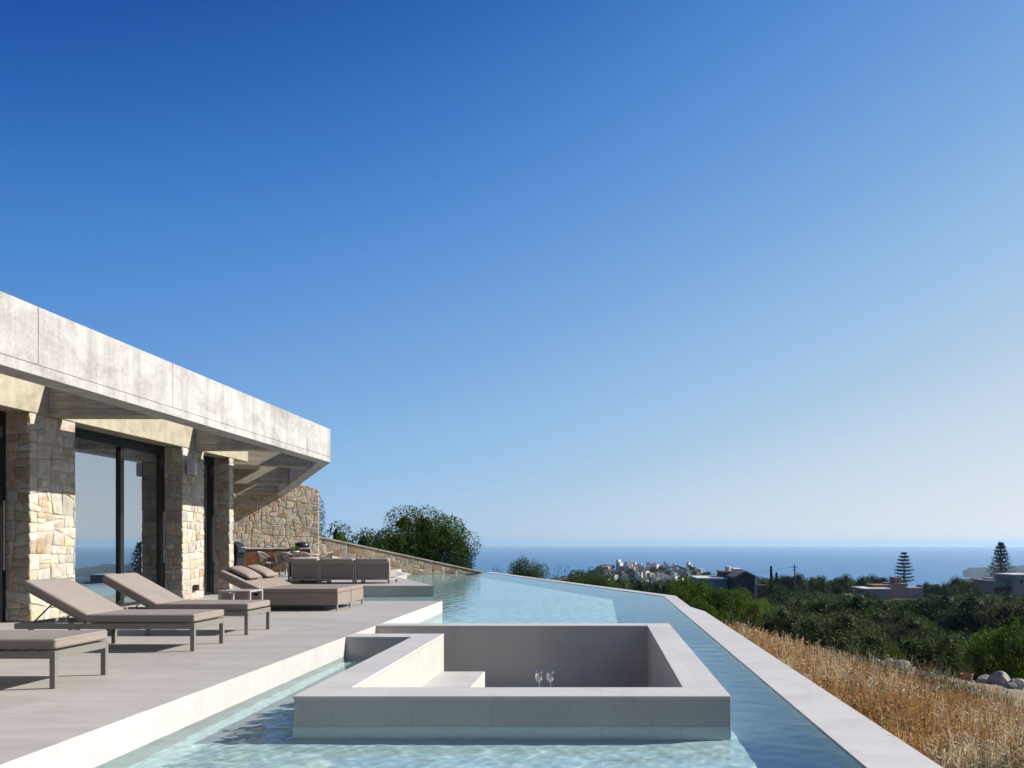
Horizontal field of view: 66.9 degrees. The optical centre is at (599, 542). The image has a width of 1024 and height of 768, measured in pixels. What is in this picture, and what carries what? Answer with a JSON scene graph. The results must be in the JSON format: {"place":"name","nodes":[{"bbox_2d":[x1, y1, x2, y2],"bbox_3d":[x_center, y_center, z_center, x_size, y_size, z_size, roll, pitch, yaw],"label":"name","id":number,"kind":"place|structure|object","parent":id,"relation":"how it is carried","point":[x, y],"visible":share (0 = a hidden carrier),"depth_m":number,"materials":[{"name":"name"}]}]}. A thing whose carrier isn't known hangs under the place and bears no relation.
{"place":"outdoors","nodes":[
{"label":"outdoors","id":0,"kind":"place"},
{"bbox_2d":[0,601,440,764],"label":"terrace","id":1,"kind":"structure","parent":0,"point":[156,668],"depth_m":7.06,"materials":[{"name":"tile"}]},
{"bbox_2d":[0,630,108,688],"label":"sun lounger","id":2,"kind":"object","parent":1,"relation":"on","point":[52,646],"visible":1,"depth_m":6.16,"materials":[{"name":"fabric"}]},
{"bbox_2d":[14,578,224,650],"bbox_3d":[-5.229,0.775,8.430,1.902,0.751,0.660,0,0,0],"label":"sun lounger","id":3,"kind":"object","parent":1,"relation":"on","point":[84,607],"visible":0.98,"depth_m":8.15,"materials":[{"name":"beige fabric"}]},
{"bbox_2d":[0,291,329,622],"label":"house","id":4,"kind":"structure","parent":1,"relation":"on","point":[104,439],"depth_m":12.73,"materials":[{"name":"stone"}]},
{"bbox_2d":[0,411,5,622],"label":"sliding door","id":5,"kind":"structure","parent":4,"relation":"in","point":[2,414],"depth_m":11.00,"materials":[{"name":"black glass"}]},
{"bbox_2d":[74,427,164,606],"bbox_3d":[-8.617,-0.364,13.560,0.165,3.027,3.080,0,0,0],"label":"sliding door","id":6,"kind":"structure","parent":4,"relation":"in","point":[120,482],"depth_m":13.71,"materials":[{"name":"clear glass"}]},
{"bbox_2d":[187,462,197,476],"bbox_3d":[-8.110,-1.450,15.280,0.160,0.280,0.140,0,0,0],"label":"wall lamp","id":7,"kind":"object","parent":4,"relation":"attached to","point":[192,469],"visible":1,"depth_m":15.22,"materials":[{"name":"metal"}]},
{"bbox_2d":[203,456,213,595],"bbox_3d":[-8.617,-0.364,16.475,0.165,3.027,1.090,0,0,0],"label":"sliding door","id":8,"kind":"structure","parent":4,"relation":"in","point":[208,515],"depth_m":16.90,"materials":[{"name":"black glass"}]},
{"bbox_2d":[102,573,270,634],"bbox_3d":[-5.319,0.775,9.860,1.902,0.751,0.660,0,0,0],"label":"sun lounger","id":9,"kind":"object","parent":1,"relation":"on","point":[144,591],"visible":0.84,"depth_m":9.60,"materials":[{"name":"beige fabric"}]},
{"bbox_2d":[0,601,441,767],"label":"terrace edge","id":10,"kind":"object","parent":1,"relation":"attached to","point":[99,746],"visible":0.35,"depth_m":5.65,"materials":[{"name":"concrete"}]},
{"bbox_2d":[218,589,262,616],"bbox_3d":[-5.670,0.950,12.130,0.500,0.400,0.460,0,0,0],"label":"side table","id":11,"kind":"object","parent":1,"relation":"on","point":[232,591],"visible":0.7,"depth_m":11.97,"materials":[{"name":"metal"}]},
{"bbox_2d":[217,570,362,610],"bbox_3d":[-5.410,0.811,13.580,2.021,0.678,1.400,0,0,0],"label":"daybed","id":12,"kind":"object","parent":1,"relation":"on","point":[278,591],"visible":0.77,"depth_m":12.88,"materials":[{"name":"fabric"}]},
{"bbox_2d":[227,566,261,578],"bbox_3d":[-6.121,0.514,13.240,0.399,0.224,0.500,0,0,0],"label":"pillow","id":13,"kind":"object","parent":12,"relation":"on","point":[245,572],"visible":1,"depth_m":13.07,"materials":[{"name":"fabric"}]},
{"bbox_2d":[246,565,277,576],"bbox_3d":[-6.121,0.514,13.920,0.399,0.224,0.500,0,0,0],"label":"pillow","id":14,"kind":"object","parent":12,"relation":"on","point":[261,570],"visible":0.86,"depth_m":13.76,"materials":[{"name":"fabric"}]},
{"bbox_2d":[192,569,433,599],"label":"terrace","id":15,"kind":"structure","parent":0,"point":[403,584],"depth_m":20.51,"materials":[{"name":"concrete"}]},
{"bbox_2d":[234,542,250,565],"bbox_3d":[-10.977,0.565,23.200,0.680,1.170,0.520,0,0,0],"label":"grill","id":16,"kind":"object","parent":15,"relation":"on","point":[240,553],"visible":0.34,"depth_m":23.08,"materials":[{"name":"metal"}]},
{"bbox_2d":[257,551,275,572],"bbox_3d":[-11.573,0.733,26.599,0.577,0.840,0.654,0,0,-5],"label":"garden chair","id":17,"kind":"object","parent":15,"relation":"on","point":[261,558],"visible":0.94,"depth_m":26.41,"materials":[{"name":"wicker"}]},
{"bbox_2d":[233,484,318,570],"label":"stone wall","id":18,"kind":"structure","parent":15,"relation":"on","point":[290,519],"depth_m":30.59,"materials":[{"name":"stone"}]},
{"bbox_2d":[244,548,310,570],"bbox_3d":[-13.653,0.680,29.784,4.580,0.940,0.620,0,0,-24],"label":"kitchen counter","id":19,"kind":"object","parent":15,"relation":"on","point":[251,558],"visible":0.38,"depth_m":29.84,"materials":[{"name":"brown"}]},
{"bbox_2d":[295,541,309,547],"bbox_3d":[-11.650,0.075,30.050,0.550,0.269,0.550,0,0,0],"label":"cooking pot","id":20,"kind":"object","parent":19,"relation":"on","point":[303,544],"visible":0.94,"depth_m":29.85,"materials":[{"name":"metal"}]},
{"bbox_2d":[274,552,292,575],"bbox_3d":[-10.657,0.733,25.881,0.654,0.840,0.577,0,0,0],"label":"garden chair","id":21,"kind":"object","parent":15,"relation":"on","point":[286,556],"visible":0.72,"depth_m":25.68,"materials":[{"name":"metal"}]},
{"bbox_2d":[292,552,310,557],"bbox_3d":[-10.036,0.733,25.881,0.654,0.840,0.577,0,0,0],"label":"garden chair","id":22,"kind":"object","parent":15,"relation":"on","point":[301,554],"visible":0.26,"depth_m":25.65,"materials":[{"name":"metal"}]},
{"bbox_2d":[288,557,316,582],"bbox_3d":[-8.455,0.795,22.275,0.870,0.710,0.950,0,0,0],"label":"sofa","id":23,"kind":"object","parent":15,"relation":"on","point":[289,568],"visible":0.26,"depth_m":21.81,"materials":[{"name":"fabric"}]},
{"bbox_2d":[291,558,328,583],"bbox_3d":[-8.240,0.795,21.855,0.760,0.710,0.870,0,0,0],"label":"armchair","id":24,"kind":"object","parent":15,"relation":"on","point":[304,567],"visible":0.87,"depth_m":21.46,"materials":[{"name":"fabric"}]},
{"bbox_2d":[319,558,362,583],"bbox_3d":[-7.355,0.795,21.855,0.970,0.710,0.870,0,0,0],"label":"sofa","id":25,"kind":"object","parent":15,"relation":"on","point":[330,569],"visible":0.9,"depth_m":21.46,"materials":[{"name":"fabric"}]},
{"bbox_2d":[355,558,396,583],"bbox_3d":[-6.365,0.795,21.855,0.970,0.710,0.870,0,0,0],"label":"sofa","id":26,"kind":"object","parent":15,"relation":"on","point":[372,569],"visible":0.99,"depth_m":21.46,"materials":[{"name":"fabric"}]},
{"bbox_2d":[94,572,863,767],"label":"water","id":27,"kind":"structure","parent":0,"point":[769,727],"depth_m":5.52,"materials":[{"name":"liquid"}]},
{"bbox_2d":[0,0,1023,546],"label":"sky","id":28,"kind":"structure","parent":0,"point":[675,273],"materials":[{"name":"blue"}]},
{"bbox_2d":[406,546,1023,586],"bbox_3d":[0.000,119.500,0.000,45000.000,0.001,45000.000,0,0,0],"label":"sea","id":29,"kind":"structure","parent":0,"point":[937,565],"depth_m":5367.19,"materials":[{"name":"liquid"}]},
{"bbox_2d":[551,569,1023,703],"bbox_3d":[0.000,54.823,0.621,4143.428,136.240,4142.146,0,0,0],"label":"ground","id":30,"kind":"structure","parent":0,"point":[1016,692],"depth_m":24.70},
{"bbox_2d":[319,493,325,536],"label":"broadleaf tree","id":31,"kind":"object","parent":30,"relation":"on","point":[322,524],"visible":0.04,"depth_m":50.27,"materials":[{"name":"green plant"}]},
{"bbox_2d":[322,520,375,546],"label":"shrub","id":32,"kind":"object","parent":30,"relation":"on","point":[341,536],"visible":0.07,"depth_m":43.70,"materials":[{"name":"green plant"}]},
{"bbox_2d":[365,535,388,550],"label":"shrub","id":33,"kind":"object","parent":30,"relation":"on","point":[382,547],"visible":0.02,"depth_m":42.39,"materials":[{"name":"green plant"}]},
{"bbox_2d":[356,503,483,563],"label":"broadleaf tree","id":34,"kind":"object","parent":30,"relation":"on","point":[426,539],"visible":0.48,"depth_m":46.12,"materials":[{"name":"green plant"}]},
{"bbox_2d":[436,529,475,568],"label":"shrub","id":35,"kind":"object","parent":30,"relation":"on","point":[460,553],"visible":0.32,"depth_m":45.98,"materials":[{"name":"green plant"}]},
{"bbox_2d":[506,557,530,575],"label":"shrub","id":36,"kind":"object","parent":30,"relation":"on","point":[514,570],"visible":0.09,"depth_m":61.35,"materials":[{"name":"green plant"}]},
{"bbox_2d":[518,559,550,578],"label":"shrub","id":37,"kind":"object","parent":30,"relation":"on","point":[536,570],"visible":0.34,"depth_m":59.80,"materials":[{"name":"green plant"}]},
{"bbox_2d":[565,569,599,585],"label":"shrub","id":38,"kind":"object","parent":30,"relation":"on","point":[579,580],"visible":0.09,"depth_m":57.52,"materials":[{"name":"green plant"}]},
{"bbox_2d":[574,566,602,584],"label":"shrub","id":39,"kind":"object","parent":30,"relation":"on","point":[591,575],"visible":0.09,"depth_m":79.84,"materials":[{"name":"green plant"}]},
{"bbox_2d":[588,569,620,588],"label":"shrub","id":40,"kind":"object","parent":30,"relation":"on","point":[604,582],"visible":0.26,"depth_m":61.70,"materials":[{"name":"green plant"}]},
{"bbox_2d":[613,574,630,589],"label":"tree","id":41,"kind":"object","parent":30,"relation":"on","point":[622,583],"visible":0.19,"depth_m":73.29,"materials":[{"name":"green plant"}]},
{"bbox_2d":[628,578,651,591],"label":"tree","id":42,"kind":"object","parent":30,"relation":"on","point":[642,587],"visible":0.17,"depth_m":89.36,"materials":[{"name":"green plant"}]},
{"bbox_2d":[645,580,665,593],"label":"tree","id":43,"kind":"object","parent":30,"relation":"on","point":[657,588],"visible":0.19,"depth_m":87.42,"materials":[{"name":"green plant"}]},
{"bbox_2d":[660,578,676,594],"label":"tree","id":44,"kind":"object","parent":30,"relation":"on","point":[664,588],"visible":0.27,"depth_m":70.04,"materials":[{"name":"green plant"}]},
{"bbox_2d":[665,582,691,605],"bbox_3d":[2.384,2.066,24.009,1.154,1.733,1.146,0,0,32],"label":"bush","id":45,"kind":"object","parent":30,"relation":"on","point":[684,597],"visible":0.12,"depth_m":23.95,"materials":[{"name":"green plant"}]},
{"bbox_2d":[673,572,710,601],"bbox_3d":[2.906,1.957,24.953,1.557,2.143,1.674,0,0,20],"label":"citrus bush","id":46,"kind":"object","parent":30,"relation":"on","point":[686,584],"visible":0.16,"depth_m":24.75,"materials":[{"name":"green plant"}]},
{"bbox_2d":[690,595,724,621],"bbox_3d":[2.615,1.967,20.015,1.167,1.149,1.175,0,0,-32],"label":"citrus bush","id":47,"kind":"object","parent":30,"relation":"on","point":[708,609],"visible":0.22,"depth_m":19.89,"materials":[{"name":"green plant"}]},
{"bbox_2d":[685,578,735,626],"bbox_3d":[3.231,1.956,23.004,1.720,1.790,1.708,0,0,12],"label":"citrus bush","id":48,"kind":"object","parent":30,"relation":"on","point":[721,607],"visible":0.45,"depth_m":22.83,"materials":[{"name":"green plant"}]},
{"bbox_2d":[486,572,942,767],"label":"infinity edge","id":49,"kind":"object","parent":30,"relation":"on","point":[863,740],"visible":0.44,"depth_m":6.49,"materials":[{"name":"concrete"}]},
{"bbox_2d":[691,566,758,599],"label":"stone house","id":50,"kind":"structure","parent":30,"relation":"on","point":[728,577],"depth_m":129.98,"materials":[{"name":"stone"}]},
{"bbox_2d":[712,585,751,625],"bbox_3d":[4.277,2.231,25.980,1.789,1.637,1.693,0,0,-39],"label":"citrus bush","id":51,"kind":"object","parent":30,"relation":"on","point":[739,601],"visible":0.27,"depth_m":25.72,"materials":[{"name":"green plant"}]},
{"bbox_2d":[725,598,740,630],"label":"bare shrub","id":52,"kind":"object","parent":30,"relation":"on","point":[732,608],"visible":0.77,"depth_m":18.99,"materials":[{"name":"green plant"}]},
{"bbox_2d":[738,587,758,632],"bbox_3d":[4.070,2.012,20.989,0.518,1.588,0.643,0,0,30],"label":"shrub","id":53,"kind":"object","parent":30,"relation":"on","point":[747,619],"visible":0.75,"depth_m":20.97,"materials":[{"name":"green plant"}]},
{"bbox_2d":[736,593,769,628],"bbox_3d":[5.728,2.726,29.954,1.653,1.725,1.777,0,0,33],"label":"citrus bush","id":54,"kind":"object","parent":30,"relation":"on","point":[761,608],"visible":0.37,"depth_m":29.68,"materials":[{"name":"green plant"}]},
{"bbox_2d":[561,567,948,596],"bbox_3d":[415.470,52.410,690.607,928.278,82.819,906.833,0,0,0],"label":"wood","id":55,"kind":"object","parent":30,"relation":"on","point":[631,581],"visible":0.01,"depth_m":252.73,"materials":[{"name":"green plant"}]},
{"bbox_2d":[756,581,768,600],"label":"boundary wall","id":56,"kind":"structure","parent":30,"relation":"on","point":[761,590],"depth_m":124.00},
{"bbox_2d":[754,606,775,623],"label":"carob tree","id":57,"kind":"object","parent":30,"relation":"on","point":[766,614],"visible":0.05,"depth_m":51.00,"materials":[{"name":"green plant"}]},
{"bbox_2d":[764,580,800,599],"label":"evergreen tree","id":58,"kind":"object","parent":30,"relation":"on","point":[774,588],"visible":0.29,"depth_m":119.11,"materials":[{"name":"green plant"}]},
{"bbox_2d":[759,591,808,612],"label":"olive tree","id":59,"kind":"object","parent":30,"relation":"on","point":[778,601],"visible":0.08,"depth_m":74.50,"materials":[{"name":"green plant"}]},
{"bbox_2d":[755,604,812,640],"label":"olive tree","id":60,"kind":"object","parent":30,"relation":"on","point":[781,621],"visible":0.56,"depth_m":45.84,"materials":[{"name":"green plant"}]},
{"bbox_2d":[768,597,810,614],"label":"olive tree","id":61,"kind":"object","parent":30,"relation":"on","point":[795,603],"visible":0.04,"depth_m":69.77,"materials":[{"name":"green plant"}]},
{"bbox_2d":[779,572,806,591],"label":"carob tree","id":62,"kind":"object","parent":30,"relation":"on","point":[788,581],"visible":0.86,"depth_m":220.17,"materials":[{"name":"green plant"}]},
{"bbox_2d":[790,610,826,644],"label":"carob tree","id":63,"kind":"object","parent":30,"relation":"on","point":[809,611],"visible":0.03,"depth_m":62.41,"materials":[{"name":"green plant"}]},
{"bbox_2d":[808,575,832,596],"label":"evergreen tree","id":64,"kind":"object","parent":30,"relation":"on","point":[826,589],"visible":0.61,"depth_m":169.66,"materials":[{"name":"green plant"}]},
{"bbox_2d":[785,589,865,610],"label":"olive tree","id":65,"kind":"object","parent":30,"relation":"on","point":[810,596],"visible":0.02,"depth_m":75.11,"materials":[{"name":"green plant"}]},
{"bbox_2d":[786,609,882,660],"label":"olive tree","id":66,"kind":"object","parent":30,"relation":"on","point":[800,637],"visible":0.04,"depth_m":42.24,"materials":[{"name":"green plant"}]},
{"bbox_2d":[792,588,883,628],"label":"carob tree","id":67,"kind":"object","parent":30,"relation":"on","point":[859,604],"visible":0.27,"depth_m":66.37,"materials":[{"name":"green plant"}]},
{"bbox_2d":[830,579,845,594],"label":"evergreen tree","id":68,"kind":"object","parent":30,"relation":"on","point":[836,589],"visible":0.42,"depth_m":171.12,"materials":[{"name":"green plant"}]},
{"bbox_2d":[827,574,854,591],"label":"carob tree","id":69,"kind":"object","parent":30,"relation":"on","point":[846,582],"visible":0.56,"depth_m":214.74,"materials":[{"name":"green plant"}]},
{"bbox_2d":[790,607,895,661],"bbox_3d":[11.594,4.927,37.218,4.645,3.478,4.905,0,0,-16],"label":"olive tree","id":70,"kind":"object","parent":30,"relation":"on","point":[842,633],"visible":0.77,"depth_m":36.66,"materials":[{"name":"green plant"}]},
{"bbox_2d":[833,595,892,608],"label":"olive tree","id":71,"kind":"object","parent":30,"relation":"on","point":[881,601],"visible":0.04,"depth_m":88.34,"materials":[{"name":"green plant"}]},
{"bbox_2d":[853,575,873,585],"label":"olive tree","id":72,"kind":"object","parent":30,"relation":"on","point":[862,581],"visible":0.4,"depth_m":225.45,"materials":[{"name":"green plant"}]},
{"bbox_2d":[856,616,876,634],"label":"olive tree","id":73,"kind":"object","parent":30,"relation":"on","point":[867,624],"visible":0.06,"depth_m":59.20,"materials":[{"name":"green plant"}]},
{"bbox_2d":[721,620,1023,767],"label":"dry grass","id":74,"kind":"structure","parent":30,"relation":"on","point":[944,722],"depth_m":8.08,"materials":[{"name":"plant"}]},
{"bbox_2d":[867,574,889,583],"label":"olive tree","id":75,"kind":"object","parent":30,"relation":"on","point":[876,580],"visible":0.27,"depth_m":229.78,"materials":[{"name":"green plant"}]},
{"bbox_2d":[865,603,898,618],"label":"carob tree","id":76,"kind":"object","parent":30,"relation":"on","point":[887,609],"visible":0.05,"depth_m":76.81,"materials":[{"name":"green plant"}]},
{"bbox_2d":[863,639,903,660],"bbox_3d":[13.287,5.635,36.041,2.172,2.509,1.893,0,0,-25],"label":"round shrub","id":77,"kind":"object","parent":30,"relation":"on","point":[890,654],"visible":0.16,"depth_m":35.97,"materials":[{"name":"green plant"}]},
{"bbox_2d":[851,577,923,599],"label":"pink house","id":78,"kind":"structure","parent":30,"relation":"on","point":[894,587],"depth_m":208.00,"materials":[{"name":"paint"}]},
{"bbox_2d":[866,607,932,627],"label":"olive tree","id":79,"kind":"object","parent":30,"relation":"on","point":[878,618],"visible":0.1,"depth_m":68.21,"materials":[{"name":"green plant"}]},
{"bbox_2d":[885,598,915,608],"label":"olive tree","id":80,"kind":"object","parent":30,"relation":"on","point":[893,601],"visible":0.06,"depth_m":94.30,"materials":[{"name":"green plant"}]},
{"bbox_2d":[891,552,914,581],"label":"araucaria tree","id":81,"kind":"object","parent":30,"relation":"on","point":[903,566],"visible":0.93,"depth_m":231.47,"materials":[{"name":"green plant"}]},
{"bbox_2d":[867,615,939,651],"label":"olive tree","id":82,"kind":"object","parent":30,"relation":"on","point":[892,631],"visible":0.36,"depth_m":54.47,"materials":[{"name":"green plant"}]},
{"bbox_2d":[890,598,940,613],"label":"olive tree","id":83,"kind":"object","parent":30,"relation":"on","point":[899,606],"visible":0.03,"depth_m":88.31,"materials":[{"name":"green plant"}]},
{"bbox_2d":[897,610,943,639],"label":"carob tree","id":84,"kind":"object","parent":30,"relation":"on","point":[927,625],"visible":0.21,"depth_m":60.53,"materials":[{"name":"green plant"}]},
{"bbox_2d":[884,629,972,676],"bbox_3d":[16.617,6.267,38.441,4.223,4.095,4.683,0,0,-10],"label":"carob tree","id":85,"kind":"object","parent":30,"relation":"on","point":[910,648],"visible":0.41,"depth_m":37.88,"materials":[{"name":"green plant"}]},
{"bbox_2d":[924,584,940,594],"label":"olive tree","id":86,"kind":"object","parent":30,"relation":"on","point":[933,589],"visible":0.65,"depth_m":220.98,"materials":[{"name":"green plant"}]},
{"bbox_2d":[920,634,953,673],"bbox_3d":[13.637,4.899,30.953,1.241,2.423,0.999,0,0,-7],"label":"olive sapling","id":87,"kind":"object","parent":30,"relation":"on","point":[938,663],"visible":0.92,"depth_m":30.95,"materials":[{"name":"green plant"}]},
{"bbox_2d":[898,588,984,638],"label":"carob tree","id":88,"kind":"object","parent":30,"relation":"on","point":[928,609],"visible":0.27,"depth_m":73.30,"materials":[{"name":"green plant"}]},
{"bbox_2d":[935,583,959,596],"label":"evergreen tree","id":89,"kind":"object","parent":30,"relation":"on","point":[944,587],"visible":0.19,"depth_m":164.39,"materials":[{"name":"green plant"}]},
{"bbox_2d":[947,575,968,590],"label":"olive tree","id":90,"kind":"object","parent":30,"relation":"on","point":[956,581],"visible":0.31,"depth_m":223.96,"materials":[{"name":"green plant"}]},
{"bbox_2d":[950,642,974,677],"bbox_3d":[14.211,5.006,30.020,0.910,2.190,1.130,0,0,32],"label":"olive sapling","id":91,"kind":"object","parent":30,"relation":"on","point":[961,666],"visible":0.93,"depth_m":29.99,"materials":[{"name":"green plant"}]},
{"bbox_2d":[959,673,973,680],"bbox_3d":[12.786,4.777,26.800,0.450,0.385,0.450,0,0,0],"label":"plant pot","id":92,"kind":"object","parent":30,"relation":"on","point":[963,675],"visible":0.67,"depth_m":26.68,"materials":[{"name":"ceramic"}]},
{"bbox_2d":[952,628,989,676],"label":"olive tree","id":93,"kind":"object","parent":30,"relation":"on","point":[967,637],"visible":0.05,"depth_m":40.66,"materials":[{"name":"green plant"}]},
{"bbox_2d":[957,578,987,596],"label":"evergreen tree","id":94,"kind":"object","parent":30,"relation":"on","point":[969,586],"visible":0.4,"depth_m":174.80,"materials":[{"name":"green plant"}]},
{"bbox_2d":[933,587,1023,638],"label":"olive tree","id":95,"kind":"object","parent":30,"relation":"on","point":[974,616],"visible":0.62,"depth_m":63.94,"materials":[{"name":"green plant"}]},
{"bbox_2d":[977,674,989,683],"bbox_3d":[12.855,4.623,25.556,0.532,0.440,0.667,0,0,-23],"label":"boulder","id":96,"kind":"object","parent":30,"relation":"on","point":[984,678],"visible":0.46,"depth_m":25.48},
{"bbox_2d":[956,634,1014,681],"bbox_3d":[16.533,5.659,32.993,2.292,3.403,2.276,0,0,-9],"label":"leafy tree","id":97,"kind":"object","parent":30,"relation":"on","point":[982,665],"visible":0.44,"depth_m":32.81,"materials":[{"name":"green plant"}]},
{"bbox_2d":[959,611,1023,678],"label":"leafy tree","id":98,"kind":"object","parent":30,"relation":"on","point":[1015,644],"visible":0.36,"depth_m":33.56,"materials":[{"name":"green plant"}]},
{"bbox_2d":[972,573,1023,597],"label":"terrace house","id":99,"kind":"structure","parent":30,"relation":"on","point":[1002,582],"depth_m":191.90,"materials":[{"name":"paint"}]},
{"bbox_2d":[986,671,1010,686],"bbox_3d":[13.075,4.535,25.025,0.892,0.704,0.669,0,0,32],"label":"boulder","id":100,"kind":"object","parent":30,"relation":"on","point":[997,678],"visible":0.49,"depth_m":24.85,"materials":[{"name":"stone"}]},
{"bbox_2d":[985,542,1015,577],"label":"araucaria tree","id":101,"kind":"object","parent":30,"relation":"on","point":[999,559],"visible":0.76,"depth_m":224.55,"materials":[{"name":"green plant"}]},
{"bbox_2d":[988,590,1022,603],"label":"olive tree","id":102,"kind":"object","parent":30,"relation":"on","point":[1008,597],"visible":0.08,"depth_m":140.84,"materials":[{"name":"green plant"}]},
{"bbox_2d":[1009,678,1023,689],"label":"boulder","id":103,"kind":"object","parent":30,"relation":"on","point":[1018,682],"visible":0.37,"depth_m":24.41,"materials":[{"name":"stone"}]},
{"bbox_2d":[961,570,1023,582],"bbox_3d":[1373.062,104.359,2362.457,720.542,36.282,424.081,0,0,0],"label":"headland","id":104,"kind":"structure","parent":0,"point":[988,575],"depth_m":2376.60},
{"bbox_2d":[963,565,1023,576],"bbox_3d":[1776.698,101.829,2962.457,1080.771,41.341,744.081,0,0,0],"label":"headland","id":105,"kind":"structure","parent":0,"point":[974,572],"depth_m":2768.82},
{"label":"pool floor","id":106,"kind":"structure","parent":0,"visible":0},
{"bbox_2d":[319,536,484,573],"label":"stone wall","id":107,"kind":"structure","parent":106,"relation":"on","point":[408,564],"depth_m":33.01,"materials":[{"name":"stone"}]},
{"bbox_2d":[293,623,730,726],"bbox_3d":[-1.060,1.950,8.335,4.081,1.600,5.182,0,0,0],"label":"plunge tub","id":108,"kind":"object","parent":106,"relation":"on","point":[483,675],"visible":0.81,"depth_m":7.29,"materials":[{"name":"concrete"}]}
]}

